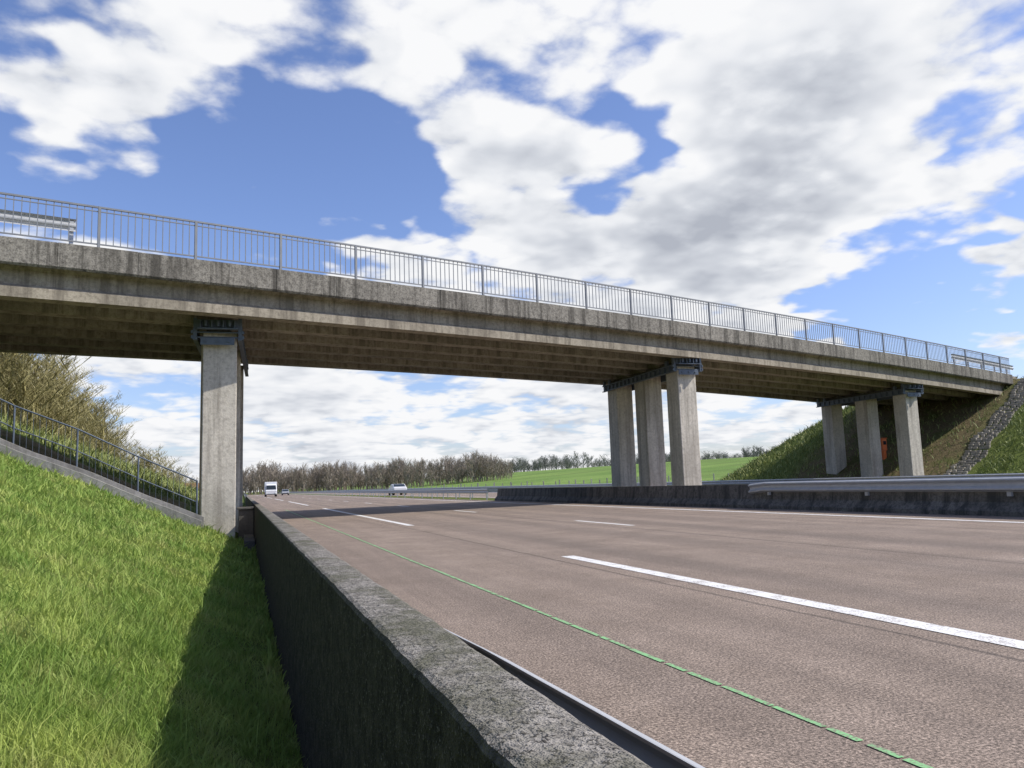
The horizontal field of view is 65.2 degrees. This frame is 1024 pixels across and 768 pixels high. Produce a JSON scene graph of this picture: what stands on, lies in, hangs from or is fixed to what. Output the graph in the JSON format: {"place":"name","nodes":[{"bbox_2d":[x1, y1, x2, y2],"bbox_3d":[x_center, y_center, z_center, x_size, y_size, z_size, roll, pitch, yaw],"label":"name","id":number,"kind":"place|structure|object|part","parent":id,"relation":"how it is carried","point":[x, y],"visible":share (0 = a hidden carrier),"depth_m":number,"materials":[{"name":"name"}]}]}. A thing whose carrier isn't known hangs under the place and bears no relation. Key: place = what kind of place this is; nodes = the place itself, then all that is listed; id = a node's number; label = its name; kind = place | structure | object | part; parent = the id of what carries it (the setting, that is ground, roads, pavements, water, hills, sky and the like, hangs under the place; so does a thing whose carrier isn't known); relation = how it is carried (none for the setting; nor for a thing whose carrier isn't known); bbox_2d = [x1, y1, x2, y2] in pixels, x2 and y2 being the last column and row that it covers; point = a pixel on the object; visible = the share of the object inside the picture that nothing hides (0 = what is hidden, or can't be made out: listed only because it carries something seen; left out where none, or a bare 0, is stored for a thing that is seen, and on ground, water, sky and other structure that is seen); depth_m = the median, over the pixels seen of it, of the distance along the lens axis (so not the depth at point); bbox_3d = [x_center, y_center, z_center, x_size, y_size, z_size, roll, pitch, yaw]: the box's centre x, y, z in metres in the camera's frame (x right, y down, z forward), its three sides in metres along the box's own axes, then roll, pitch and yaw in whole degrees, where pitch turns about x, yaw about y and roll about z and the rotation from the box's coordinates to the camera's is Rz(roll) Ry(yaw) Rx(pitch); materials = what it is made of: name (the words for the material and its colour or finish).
{"place":"outdoors","nodes":[
{"label":"outdoors","id":0,"kind":"place"},
{"bbox_2d":[294,492,496,497],"bbox_3d":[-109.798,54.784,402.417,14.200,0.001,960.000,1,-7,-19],"label":"guardrail","id":1,"kind":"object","parent":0,"point":[481,495],"depth_m":96.01,"materials":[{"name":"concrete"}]},
{"bbox_2d":[388,484,406,494],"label":"car","id":2,"kind":"object","parent":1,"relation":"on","point":[398,487],"visible":0.56,"depth_m":104.28,"materials":[{"name":"white paint"}]},
{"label":"windows","id":3,"kind":"part","parent":2,"relation":"part of","materials":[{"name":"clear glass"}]},
{"bbox_2d":[0,378,1023,767],"bbox_3d":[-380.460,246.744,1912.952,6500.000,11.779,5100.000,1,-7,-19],"label":"terrain","id":4,"kind":"structure","parent":0,"point":[726,466],"depth_m":52.77,"materials":[{"name":"green plant"}]},
{"bbox_2d":[0,352,198,486],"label":"bank shrubs","id":5,"kind":"object","parent":4,"relation":"on","point":[44,400],"visible":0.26,"depth_m":44.83,"materials":[{"name":"green plant"}]},
{"bbox_2d":[0,409,198,507],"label":"bank grass","id":6,"kind":"structure","parent":4,"relation":"on","point":[163,481],"depth_m":35.74,"materials":[{"name":"green plant"}]},
{"bbox_2d":[0,398,203,526],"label":"embankment stair","id":7,"kind":"object","parent":4,"relation":"on","point":[166,508],"visible":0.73,"depth_m":20.96,"materials":[{"name":"concrete"}]},
{"bbox_2d":[0,445,304,767],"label":"grass","id":8,"kind":"structure","parent":4,"relation":"on","point":[58,603],"depth_m":5.94,"materials":[{"name":"green plant"}]},
{"bbox_2d":[237,506,254,549],"bbox_3d":[-8.168,4.567,24.492,0.535,1.530,4.380,1,-7,-19],"label":"drain headwall","id":9,"kind":"object","parent":4,"relation":"on","point":[245,522],"visible":0.69,"depth_m":26.11,"materials":[{"name":"concrete"}]},
{"bbox_2d":[243,450,513,494],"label":"bare woodland","id":10,"kind":"object","parent":4,"relation":"on","point":[331,477],"visible":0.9,"depth_m":360.30,"materials":[{"name":"brown plant"}]},
{"bbox_2d":[304,494,494,499],"bbox_3d":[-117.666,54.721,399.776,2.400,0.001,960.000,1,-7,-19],"label":"median strip","id":11,"kind":"object","parent":4,"relation":"on","point":[418,497],"depth_m":73.59,"materials":[{"name":"grey concrete"}]},
{"bbox_2d":[277,489,487,499],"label":"guardrail","id":12,"kind":"object","parent":11,"relation":"on","point":[455,491],"visible":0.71,"depth_m":75.16,"materials":[{"name":"metal"}]},
{"bbox_2d":[293,488,498,497],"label":"guardrail","id":13,"kind":"object","parent":11,"relation":"on","point":[492,489],"visible":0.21,"depth_m":73.40,"materials":[{"name":"metal"}]},
{"bbox_2d":[495,484,1023,516],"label":"median concrete barrier","id":14,"kind":"object","parent":11,"relation":"on","point":[941,503],"visible":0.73,"depth_m":23.36,"materials":[{"name":"grey concrete"}]},
{"bbox_2d":[748,476,1023,495],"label":"guardrail","id":15,"kind":"object","parent":14,"relation":"on","point":[1009,485],"visible":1,"depth_m":19.03,"materials":[{"name":"metal"}]},
{"bbox_2d":[245,496,651,767],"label":"concrete barrier wall","id":16,"kind":"structure","parent":4,"relation":"on","point":[378,675],"depth_m":2.41,"materials":[{"name":"grey concrete"}]},
{"bbox_2d":[0,192,1016,539],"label":"overpass bridge","id":17,"kind":"structure","parent":4,"relation":"on","point":[222,322],"depth_m":30.94,"materials":[{"name":"concrete"}]},
{"bbox_2d":[373,473,728,488],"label":"field fence posts","id":18,"kind":"object","parent":4,"relation":"on","point":[543,483],"visible":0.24,"depth_m":144.63,"materials":[{"name":"concrete"}]},
{"bbox_2d":[465,444,777,475],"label":"distant treeline","id":19,"kind":"object","parent":4,"relation":"on","point":[567,463],"visible":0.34,"depth_m":606.78,"materials":[{"name":"plant"}]},
{"bbox_2d":[326,473,1023,490],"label":"guardrail","id":20,"kind":"object","parent":4,"relation":"on","point":[734,482],"visible":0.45,"depth_m":54.03,"materials":[{"name":"metal"}]},
{"bbox_2d":[713,376,1023,480],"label":"embankment grass","id":21,"kind":"structure","parent":4,"relation":"on","point":[746,467],"depth_m":60.04,"materials":[{"name":"green plant"}]},
{"bbox_2d":[880,438,886,459],"bbox_3d":[25.536,4.471,55.018,0.480,1.520,0.400,1,-7,-19],"label":"emergency call post","id":22,"kind":"object","parent":4,"relation":"on","point":[883,447],"visible":0.82,"depth_m":54.89,"materials":[{"name":"orange plastic"}]},
{"bbox_2d":[943,378,1023,474],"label":"stone drain strip","id":23,"kind":"object","parent":4,"relation":"on","point":[995,418],"visible":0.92,"depth_m":51.63,"materials":[{"name":"grey stone"}]},
{"bbox_2d":[0,0,1023,492],"label":"sky","id":24,"kind":"structure","parent":0,"point":[852,163],"materials":[{"name":"white"}]},
{"bbox_2d":[247,494,1023,767],"bbox_3d":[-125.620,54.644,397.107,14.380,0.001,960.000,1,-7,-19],"label":"motorway road","id":25,"kind":"structure","parent":0,"point":[934,699],"depth_m":6.01,"materials":[{"name":"grey asphalt"}]},
{"bbox_2d":[264,482,276,496],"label":"box truck","id":26,"kind":"object","parent":25,"relation":"on","point":[270,488],"visible":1,"depth_m":159.27,"materials":[{"name":"white paint"}]},
{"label":"windows","id":27,"kind":"part","parent":26,"relation":"part of","materials":[{"name":"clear glass"}]},
{"bbox_2d":[281,489,288,494],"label":"car","id":28,"kind":"object","parent":25,"relation":"on","point":[284,491],"visible":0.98,"depth_m":204.21,"materials":[{"name":"grey paint"}]},
{"bbox_2d":[445,629,704,767],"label":"guardrail","id":29,"kind":"object","parent":25,"relation":"on","point":[649,751],"visible":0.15,"depth_m":1.84,"materials":[{"name":"metal"}]},
{"bbox_2d":[257,493,1023,767],"bbox_3d":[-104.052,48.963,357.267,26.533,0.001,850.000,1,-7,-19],"label":"road markings","id":30,"kind":"object","parent":25,"relation":"on","point":[1015,643],"visible":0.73,"depth_m":5.74,"materials":[{"name":"white paint"}]}
]}

